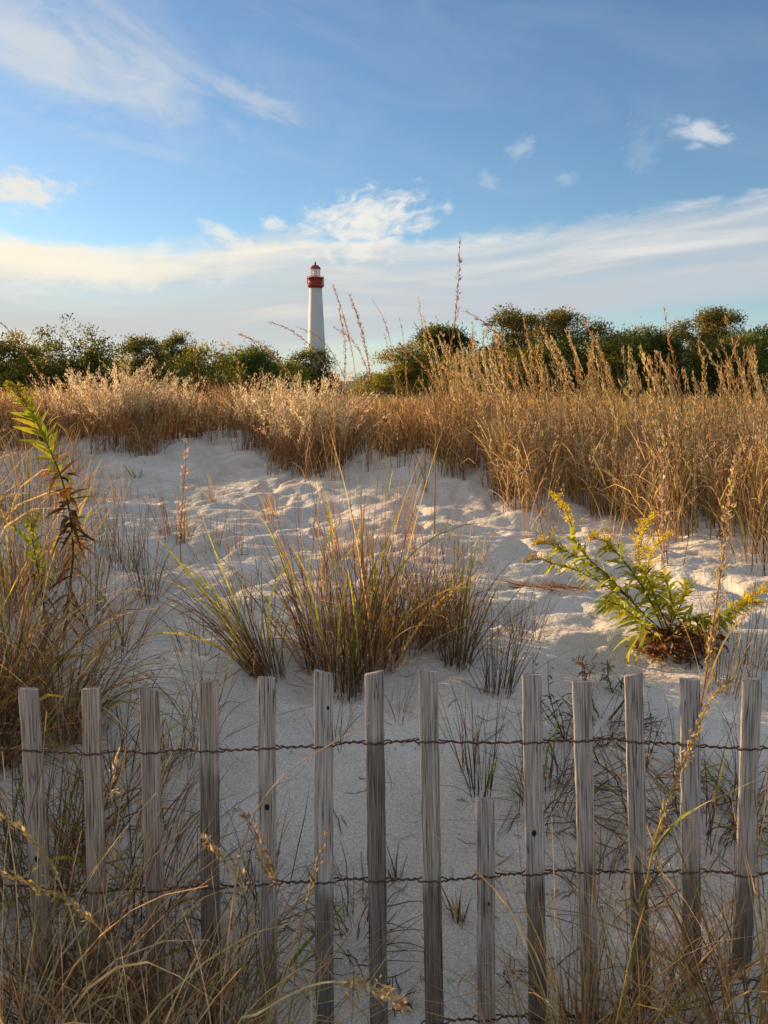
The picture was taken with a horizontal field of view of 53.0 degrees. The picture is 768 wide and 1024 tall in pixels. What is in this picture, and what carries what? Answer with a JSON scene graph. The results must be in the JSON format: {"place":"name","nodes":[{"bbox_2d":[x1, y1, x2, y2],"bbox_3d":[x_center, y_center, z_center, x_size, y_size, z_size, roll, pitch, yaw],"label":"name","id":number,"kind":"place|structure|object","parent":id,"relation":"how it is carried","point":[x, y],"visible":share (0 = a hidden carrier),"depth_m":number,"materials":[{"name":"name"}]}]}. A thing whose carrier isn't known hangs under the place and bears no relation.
{"place":"outdoors","nodes":[
{"label":"outdoors","id":0,"kind":"place"},
{"bbox_2d":[0,407,73,634],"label":"side grass","id":1,"kind":"structure","parent":0,"point":[12,509],"depth_m":2.91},
{"bbox_2d":[0,381,767,1023],"bbox_3d":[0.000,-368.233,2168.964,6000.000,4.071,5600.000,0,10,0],"label":"sand ground","id":2,"kind":"structure","parent":0,"point":[244,473],"depth_m":2.46,"materials":[{"name":"sand"}]},
{"bbox_2d":[0,327,58,395],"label":"shrub","id":3,"kind":"object","parent":2,"relation":"on","point":[12,373],"visible":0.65,"depth_m":24.29,"materials":[{"name":"green plant"}]},
{"bbox_2d":[8,509,64,665],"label":"goldenrod plant","id":4,"kind":"object","parent":2,"relation":"on","point":[27,538],"visible":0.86,"depth_m":2.65,"materials":[{"name":"green plant"}]},
{"bbox_2d":[0,813,91,1023],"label":"seed stalk","id":5,"kind":"object","parent":2,"relation":"on","point":[50,861],"visible":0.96,"depth_m":1.26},
{"bbox_2d":[4,380,97,638],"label":"goldenrod plant","id":6,"kind":"object","parent":2,"relation":"on","point":[66,489],"visible":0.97,"depth_m":2.73,"materials":[{"name":"green plant"}]},
{"bbox_2d":[0,418,102,477],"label":"grass tuft","id":7,"kind":"object","parent":2,"relation":"on","point":[64,460],"visible":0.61,"depth_m":7.33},
{"bbox_2d":[0,479,111,614],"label":"grass tuft","id":8,"kind":"object","parent":2,"relation":"on","point":[8,587],"visible":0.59,"depth_m":3.31,"materials":[{"name":"brown plant"}]},
{"bbox_2d":[0,900,118,1023],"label":"grass tuft","id":9,"kind":"object","parent":2,"relation":"on","point":[37,968],"visible":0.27,"depth_m":1.53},
{"bbox_2d":[0,478,119,583],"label":"grass tuft","id":10,"kind":"object","parent":2,"relation":"on","point":[65,547],"visible":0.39,"depth_m":3.61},
{"bbox_2d":[0,870,129,1023],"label":"seed stalk","id":11,"kind":"object","parent":2,"relation":"on","point":[70,901],"visible":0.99,"depth_m":1.24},
{"bbox_2d":[0,312,138,394],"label":"shrub","id":12,"kind":"object","parent":2,"relation":"on","point":[54,367],"visible":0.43,"depth_m":25.15,"materials":[{"name":"green plant"}]},
{"bbox_2d":[0,428,138,527],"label":"grass tuft","id":13,"kind":"object","parent":2,"relation":"on","point":[29,493],"visible":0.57,"depth_m":4.94,"materials":[{"name":"brown plant"}]},
{"bbox_2d":[16,453,122,504],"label":"grass tuft","id":14,"kind":"object","parent":2,"relation":"on","point":[84,486],"visible":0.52,"depth_m":5.83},
{"bbox_2d":[30,362,134,440],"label":"fluffy grass clump","id":15,"kind":"object","parent":2,"relation":"on","point":[71,405],"visible":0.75,"depth_m":8.84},
{"bbox_2d":[4,916,169,1021],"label":"grass tuft","id":16,"kind":"object","parent":2,"relation":"on","point":[69,958],"visible":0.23,"depth_m":1.54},
{"bbox_2d":[8,509,167,630],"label":"grass tuft","id":17,"kind":"object","parent":2,"relation":"on","point":[96,580],"visible":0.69,"depth_m":3.10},
{"bbox_2d":[0,546,187,781],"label":"grass tuft","id":18,"kind":"object","parent":2,"relation":"on","point":[15,727],"visible":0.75,"depth_m":2.14,"materials":[{"name":"brown plant"}]},
{"bbox_2d":[0,563,193,809],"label":"grass tuft","id":19,"kind":"object","parent":2,"relation":"on","point":[79,717],"visible":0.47,"depth_m":2.22,"materials":[{"name":"brown plant"}]},
{"bbox_2d":[0,523,206,739],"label":"grass tuft","id":20,"kind":"object","parent":2,"relation":"on","point":[25,627],"visible":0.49,"depth_m":2.47,"materials":[{"name":"brown plant"}]},
{"bbox_2d":[95,743,126,1023],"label":"seed stalk","id":21,"kind":"object","parent":2,"relation":"on","point":[113,779],"visible":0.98,"depth_m":1.36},
{"bbox_2d":[0,614,229,816],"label":"grass tuft","id":22,"kind":"object","parent":2,"relation":"on","point":[121,743],"visible":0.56,"depth_m":2.06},
{"bbox_2d":[48,560,181,660],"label":"grass tuft","id":23,"kind":"object","parent":2,"relation":"on","point":[128,627],"visible":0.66,"depth_m":2.77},
{"bbox_2d":[0,681,230,969],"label":"grass tuft","id":24,"kind":"object","parent":2,"relation":"on","point":[65,809],"visible":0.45,"depth_m":1.79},
{"bbox_2d":[56,352,181,452],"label":"fluffy grass clump","id":25,"kind":"object","parent":2,"relation":"on","point":[116,398],"visible":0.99,"depth_m":8.16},
{"bbox_2d":[84,483,162,572],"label":"grass tuft","id":26,"kind":"object","parent":2,"relation":"on","point":[114,558],"visible":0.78,"depth_m":3.77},
{"bbox_2d":[111,332,174,388],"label":"shrub","id":27,"kind":"object","parent":2,"relation":"on","point":[133,345],"visible":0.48,"depth_m":29.13,"materials":[{"name":"green plant"}]},
{"bbox_2d":[78,652,220,774],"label":"grass tuft","id":28,"kind":"object","parent":2,"relation":"on","point":[183,730],"visible":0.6,"depth_m":2.15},
{"bbox_2d":[0,702,299,1017],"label":"grass tuft","id":29,"kind":"object","parent":2,"relation":"on","point":[66,875],"visible":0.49,"depth_m":1.76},
{"bbox_2d":[93,487,213,606],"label":"grass tuft","id":30,"kind":"object","parent":2,"relation":"on","point":[148,589],"visible":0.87,"depth_m":3.19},
{"bbox_2d":[0,787,310,1023],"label":"grass tuft","id":31,"kind":"object","parent":2,"relation":"on","point":[118,930],"visible":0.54,"depth_m":1.47,"materials":[{"name":"plant"}]},
{"bbox_2d":[77,931,252,1023],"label":"grass tuft","id":32,"kind":"object","parent":2,"relation":"on","point":[187,1007],"visible":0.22,"depth_m":1.53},
{"bbox_2d":[122,374,216,438],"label":"fluffy grass clump","id":33,"kind":"object","parent":2,"relation":"on","point":[186,408],"visible":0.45,"depth_m":8.82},
{"bbox_2d":[131,473,208,544],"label":"grass tuft","id":34,"kind":"object","parent":2,"relation":"on","point":[176,530],"visible":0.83,"depth_m":4.43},
{"bbox_2d":[149,328,207,387],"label":"evergreen bush","id":35,"kind":"object","parent":2,"relation":"on","point":[171,342],"visible":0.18,"depth_m":33.05,"materials":[{"name":"green plant"}]},
{"bbox_2d":[0,696,367,1023],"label":"grass tuft","id":36,"kind":"object","parent":2,"relation":"on","point":[76,996],"visible":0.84,"depth_m":1.34,"materials":[{"name":"plant"}]},
{"bbox_2d":[140,336,248,396],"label":"shrub","id":37,"kind":"object","parent":2,"relation":"on","point":[185,361],"visible":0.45,"depth_m":23.34,"materials":[{"name":"green plant"}]},
{"bbox_2d":[61,566,336,822],"bbox_3d":[-0.526,0.443,2.236,0.646,0.552,0.755,4,11,24],"label":"grass tuft","id":38,"kind":"object","parent":2,"relation":"on","point":[169,697],"visible":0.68,"depth_m":2.26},
{"bbox_2d":[23,839,406,1023],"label":"grass tuft","id":39,"kind":"object","parent":2,"relation":"on","point":[301,949],"visible":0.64,"depth_m":1.50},
{"bbox_2d":[0,794,442,1023],"bbox_3d":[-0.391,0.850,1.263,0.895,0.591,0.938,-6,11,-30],"label":"grass tuft","id":40,"kind":"object","parent":2,"relation":"on","point":[181,1006],"visible":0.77,"depth_m":1.34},
{"bbox_2d":[112,508,334,685],"bbox_3d":[-0.493,0.280,2.565,0.771,0.585,0.858,0,10,0],"label":"grass tuft","id":41,"kind":"object","parent":2,"relation":"on","point":[247,638],"visible":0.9,"depth_m":2.54,"materials":[{"name":"green plant"}]},
{"bbox_2d":[34,853,421,1023],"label":"grass tuft","id":42,"kind":"object","parent":2,"relation":"on","point":[301,1015],"visible":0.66,"depth_m":1.40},
{"bbox_2d":[200,833,267,1023],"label":"seed stalk","id":43,"kind":"object","parent":2,"relation":"on","point":[213,846],"visible":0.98,"depth_m":1.30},
{"bbox_2d":[111,826,361,1019],"bbox_3d":[-0.296,0.876,1.668,0.515,0.301,0.532,0,10,0],"label":"grass tuft","id":44,"kind":"object","parent":2,"relation":"on","point":[279,932],"visible":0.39,"depth_m":1.68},
{"bbox_2d":[0,361,481,492],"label":"bluestem grass","id":45,"kind":"structure","parent":2,"relation":"on","point":[403,426],"depth_m":8.19,"materials":[{"name":"plant"}]},
{"bbox_2d":[199,368,309,455],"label":"fluffy grass clump","id":46,"kind":"object","parent":2,"relation":"on","point":[268,407],"visible":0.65,"depth_m":8.13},
{"bbox_2d":[211,337,299,397],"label":"shrub","id":47,"kind":"object","parent":2,"relation":"on","point":[255,358],"visible":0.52,"depth_m":26.18,"materials":[{"name":"green plant"}]},
{"bbox_2d":[90,901,428,1023],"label":"grass tuft","id":48,"kind":"object","parent":2,"relation":"on","point":[310,1007],"visible":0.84,"depth_m":1.36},
{"bbox_2d":[172,783,366,960],"bbox_3d":[-0.268,0.814,1.792,0.498,0.288,0.425,9,13,42],"label":"grass tuft","id":49,"kind":"object","parent":2,"relation":"on","point":[256,893],"visible":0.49,"depth_m":1.82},
{"bbox_2d":[271,355,317,398],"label":"shrub","id":50,"kind":"object","parent":2,"relation":"on","point":[303,372],"visible":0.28,"depth_m":30.43,"materials":[{"name":"green plant"}]},
{"bbox_2d":[219,722,370,1023],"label":"seed stalk","id":51,"kind":"object","parent":2,"relation":"on","point":[239,866],"visible":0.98,"depth_m":1.28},
{"bbox_2d":[237,807,369,1023],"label":"seed stalk","id":52,"kind":"object","parent":2,"relation":"on","point":[258,854],"visible":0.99,"depth_m":1.28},
{"bbox_2d":[233,472,379,598],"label":"grass tuft","id":53,"kind":"object","parent":2,"relation":"on","point":[324,572],"visible":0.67,"depth_m":3.10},
{"bbox_2d":[198,512,433,681],"bbox_3d":[-0.223,0.286,2.669,0.810,0.566,0.712,0,10,0],"label":"grass tuft","id":54,"kind":"object","parent":2,"relation":"on","point":[296,623],"visible":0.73,"depth_m":2.64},
{"bbox_2d":[307,262,326,372],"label":"lighthouse","id":55,"kind":"object","parent":2,"relation":"on","point":[315,285],"visible":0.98,"depth_m":287.33,"materials":[{"name":"white paint"}]},
{"bbox_2d":[245,366,389,477],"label":"fluffy grass clump","id":56,"kind":"object","parent":2,"relation":"on","point":[320,411],"visible":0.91,"depth_m":6.72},
{"bbox_2d":[286,343,354,400],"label":"shrub","id":57,"kind":"object","parent":2,"relation":"on","point":[306,354],"visible":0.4,"depth_m":35.13,"materials":[{"name":"green plant"}]},
{"bbox_2d":[238,973,412,1023],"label":"seed stalk","id":58,"kind":"object","parent":2,"relation":"on","point":[399,1000],"visible":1,"depth_m":1.16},
{"bbox_2d":[252,549,438,681],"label":"grass tuft","id":59,"kind":"object","parent":2,"relation":"on","point":[308,623],"visible":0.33,"depth_m":2.72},
{"bbox_2d":[248,839,443,1023],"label":"grass tuft","id":60,"kind":"object","parent":2,"relation":"on","point":[340,934],"visible":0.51,"depth_m":1.73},
{"bbox_2d":[306,483,405,566],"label":"grass tuft","id":61,"kind":"object","parent":2,"relation":"on","point":[334,535],"visible":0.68,"depth_m":3.99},
{"bbox_2d":[231,479,492,702],"bbox_3d":[-0.038,0.250,2.543,0.878,0.731,0.950,0,10,0],"label":"grass tuft","id":62,"kind":"object","parent":2,"relation":"on","point":[351,675],"visible":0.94,"depth_m":2.53,"materials":[{"name":"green plant"}]},
{"bbox_2d":[256,412,487,674],"bbox_3d":[-0.028,0.115,2.665,0.753,0.922,0.513,-4,10,-21],"label":"grass tuft","id":63,"kind":"object","parent":2,"relation":"on","point":[383,601],"visible":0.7,"depth_m":2.59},
{"bbox_2d":[346,371,398,398],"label":"shrub","id":64,"kind":"object","parent":2,"relation":"on","point":[361,379],"visible":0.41,"depth_m":39.23,"materials":[{"name":"green plant"}]},
{"bbox_2d":[0,668,767,1023],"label":"slat fence","id":65,"kind":"object","parent":2,"relation":"on","point":[430,742],"visible":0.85,"depth_m":1.51,"materials":[{"name":"grey wood"}]},
{"bbox_2d":[0,385,767,415],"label":"grass","id":66,"kind":"structure","parent":2,"relation":"on","point":[395,397],"depth_m":18.23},
{"bbox_2d":[283,511,496,672],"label":"grass tuft","id":67,"kind":"object","parent":2,"relation":"on","point":[397,656],"visible":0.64,"depth_m":2.61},
{"bbox_2d":[302,526,480,654],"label":"grass tuft","id":68,"kind":"object","parent":2,"relation":"on","point":[400,601],"visible":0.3,"depth_m":2.81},
{"bbox_2d":[365,339,443,399],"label":"shrub","id":69,"kind":"object","parent":2,"relation":"on","point":[413,370],"visible":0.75,"depth_m":26.23,"materials":[{"name":"green plant"}]},
{"bbox_2d":[318,513,510,656],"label":"grass tuft","id":70,"kind":"object","parent":2,"relation":"on","point":[426,631],"visible":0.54,"depth_m":2.81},
{"bbox_2d":[407,316,484,388],"bbox_3d":[2.315,-5.711,29.636,3.086,3.565,2.460,0,10,0],"label":"tree","id":71,"kind":"object","parent":2,"relation":"on","point":[434,330],"visible":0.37,"depth_m":29.06,"materials":[{"name":"green plant"}]},
{"bbox_2d":[376,529,518,626],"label":"grass tuft","id":72,"kind":"object","parent":2,"relation":"on","point":[423,563],"visible":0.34,"depth_m":3.00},
{"bbox_2d":[434,236,462,533],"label":"seed stalk","id":73,"kind":"object","parent":2,"relation":"on","point":[455,317],"visible":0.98,"depth_m":4.51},
{"bbox_2d":[389,542,521,657],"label":"grass tuft","id":74,"kind":"object","parent":2,"relation":"on","point":[422,629],"visible":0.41,"depth_m":2.83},
{"bbox_2d":[414,667,510,799],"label":"grass tuft","id":75,"kind":"object","parent":2,"relation":"on","point":[490,775],"visible":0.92,"depth_m":2.09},
{"bbox_2d":[417,349,513,398],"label":"shrub","id":76,"kind":"object","parent":2,"relation":"on","point":[469,367],"visible":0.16,"depth_m":22.34,"materials":[{"name":"green plant"}]},
{"bbox_2d":[391,530,573,671],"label":"grass tuft","id":77,"kind":"object","parent":2,"relation":"on","point":[460,637],"visible":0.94,"depth_m":2.69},
{"bbox_2d":[423,578,583,699],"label":"grass tuft","id":78,"kind":"object","parent":2,"relation":"on","point":[494,672],"visible":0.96,"depth_m":2.49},
{"bbox_2d":[481,302,544,395],"bbox_3d":[4.603,-5.543,27.469,2.541,3.763,3.901,0,10,0],"label":"tree","id":79,"kind":"object","parent":2,"relation":"on","point":[513,322],"visible":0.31,"depth_m":26.93,"materials":[{"name":"green plant"}]},
{"bbox_2d":[437,919,614,1023],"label":"grass tuft","id":80,"kind":"object","parent":2,"relation":"on","point":[483,1019],"visible":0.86,"depth_m":1.47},
{"bbox_2d":[490,335,589,401],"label":"shrub","id":81,"kind":"object","parent":2,"relation":"on","point":[547,361],"visible":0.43,"depth_m":25.21,"materials":[{"name":"green plant"}]},
{"bbox_2d":[488,575,594,593],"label":"flattened plant","id":82,"kind":"object","parent":2,"relation":"on","point":[558,586],"visible":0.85,"depth_m":3.61,"materials":[{"name":"brown plant"}]},
{"bbox_2d":[533,641,572,738],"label":"dry weed","id":83,"kind":"object","parent":2,"relation":"on","point":[558,726],"visible":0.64,"depth_m":2.25,"materials":[{"name":"brown plant"}]},
{"bbox_2d":[504,304,614,358],"bbox_3d":[6.224,-5.718,28.261,4.163,3.956,3.741,0,10,0],"label":"tree","id":84,"kind":"object","parent":2,"relation":"on","point":[559,320],"visible":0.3,"depth_m":27.84,"materials":[{"name":"green plant"}]},
{"bbox_2d":[460,700,679,851],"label":"grass tuft","id":85,"kind":"object","parent":2,"relation":"on","point":[552,753],"visible":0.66,"depth_m":2.05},
{"bbox_2d":[405,791,767,1023],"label":"grass tuft","id":86,"kind":"object","parent":2,"relation":"on","point":[584,1017],"visible":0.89,"depth_m":1.40,"materials":[{"name":"plant"}]},
{"bbox_2d":[413,293,767,575],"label":"golden dune grass","id":87,"kind":"structure","parent":2,"relation":"on","point":[584,425],"depth_m":5.35,"materials":[{"name":"plant"}]},
{"bbox_2d":[550,316,639,398],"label":"shrub","id":88,"kind":"object","parent":2,"relation":"on","point":[584,359],"visible":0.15,"depth_m":26.24,"materials":[{"name":"green plant"}]},
{"bbox_2d":[526,932,684,1023],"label":"grass tuft","id":89,"kind":"object","parent":2,"relation":"on","point":[599,996],"visible":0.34,"depth_m":1.56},
{"bbox_2d":[503,788,708,974],"bbox_3d":[0.496,0.825,1.790,0.501,0.324,0.479,3,10,19],"label":"grass tuft","id":90,"kind":"object","parent":2,"relation":"on","point":[655,876],"visible":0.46,"depth_m":1.78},
{"bbox_2d":[449,847,767,1023],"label":"grass tuft","id":91,"kind":"object","parent":2,"relation":"on","point":[657,997],"visible":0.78,"depth_m":1.40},
{"bbox_2d":[549,673,668,762],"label":"grass tuft","id":92,"kind":"object","parent":2,"relation":"on","point":[611,716],"visible":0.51,"depth_m":2.31,"materials":[{"name":"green plant"}]},
{"bbox_2d":[573,327,673,401],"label":"shrub","id":93,"kind":"object","parent":2,"relation":"on","point":[614,361],"visible":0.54,"depth_m":25.02,"materials":[{"name":"green plant"}]},
{"bbox_2d":[507,759,767,1023],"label":"grass tuft","id":94,"kind":"object","parent":2,"relation":"on","point":[764,984],"visible":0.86,"depth_m":1.39,"materials":[{"name":"plant"}]},
{"bbox_2d":[543,699,737,852],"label":"grass tuft","id":95,"kind":"object","parent":2,"relation":"on","point":[622,796],"visible":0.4,"depth_m":2.03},
{"bbox_2d":[521,490,767,669],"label":"goldenrod bush","id":96,"kind":"object","parent":2,"relation":"on","point":[667,634],"visible":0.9,"depth_m":2.79,"materials":[{"name":"green plant"}]},
{"bbox_2d":[569,925,725,1023],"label":"grass tuft","id":97,"kind":"object","parent":2,"relation":"on","point":[681,992],"visible":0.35,"depth_m":1.53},
{"bbox_2d":[616,326,710,403],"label":"shrub","id":98,"kind":"object","parent":2,"relation":"on","point":[660,341],"visible":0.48,"depth_m":25.14,"materials":[{"name":"green plant"}]},
{"bbox_2d":[560,692,767,902],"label":"grass tuft","id":99,"kind":"object","parent":2,"relation":"on","point":[711,810],"visible":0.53,"depth_m":1.88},
{"bbox_2d":[658,318,703,388],"bbox_3d":[11.473,-5.609,29.326,3.264,3.610,2.178,0,10,0],"label":"tree","id":100,"kind":"object","parent":2,"relation":"on","point":[683,328],"visible":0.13,"depth_m":28.89,"materials":[{"name":"green plant"}]},
{"bbox_2d":[617,675,752,1023],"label":"seed stalk","id":101,"kind":"object","parent":2,"relation":"on","point":[671,792],"visible":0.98,"depth_m":1.33,"materials":[{"name":"beige plant"}]},
{"bbox_2d":[623,694,767,876],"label":"grass tuft","id":102,"kind":"object","parent":2,"relation":"on","point":[712,778],"visible":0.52,"depth_m":1.97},
{"bbox_2d":[629,901,767,1023],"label":"grass tuft","id":103,"kind":"object","parent":2,"relation":"on","point":[712,974],"visible":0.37,"depth_m":1.54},
{"bbox_2d":[651,446,767,707],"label":"seed stalk","id":104,"kind":"object","parent":2,"relation":"on","point":[711,638],"visible":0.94,"depth_m":1.83,"materials":[{"name":"beige plant"}]},
{"bbox_2d":[678,305,750,397],"bbox_3d":[12.524,-5.852,29.405,3.055,4.084,4.021,0,10,0],"label":"tree","id":105,"kind":"object","parent":2,"relation":"on","point":[714,322],"visible":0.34,"depth_m":28.93,"materials":[{"name":"green plant"}]},
{"bbox_2d":[668,891,767,1022],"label":"grass tuft","id":106,"kind":"object","parent":2,"relation":"on","point":[712,967],"visible":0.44,"depth_m":1.54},
{"bbox_2d":[674,331,767,401],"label":"shrub","id":107,"kind":"object","parent":2,"relation":"on","point":[712,377],"visible":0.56,"depth_m":23.39,"materials":[{"name":"green plant"}]},
{"bbox_2d":[681,455,767,566],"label":"grass tuft","id":108,"kind":"object","parent":2,"relation":"on","point":[744,543],"visible":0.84,"depth_m":3.89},
{"bbox_2d":[689,571,761,700],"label":"grass tuft","id":109,"kind":"object","parent":2,"relation":"on","point":[729,669],"visible":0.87,"depth_m":2.51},
{"bbox_2d":[699,558,767,679],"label":"grass tuft","id":110,"kind":"object","parent":2,"relation":"on","point":[754,647],"visible":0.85,"depth_m":2.66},
{"bbox_2d":[711,327,767,399],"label":"shrub","id":111,"kind":"object","parent":2,"relation":"on","point":[762,363],"visible":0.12,"depth_m":26.19,"materials":[{"name":"green plant"}]},
{"bbox_2d":[0,440,767,1019],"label":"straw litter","id":112,"kind":"object","parent":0,"point":[388,782],"visible":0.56,"depth_m":2.02,"materials":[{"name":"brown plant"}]},
{"bbox_2d":[0,0,767,380],"label":"sky","id":113,"kind":"structure","parent":0,"point":[166,165],"materials":[{"name":"blue"}]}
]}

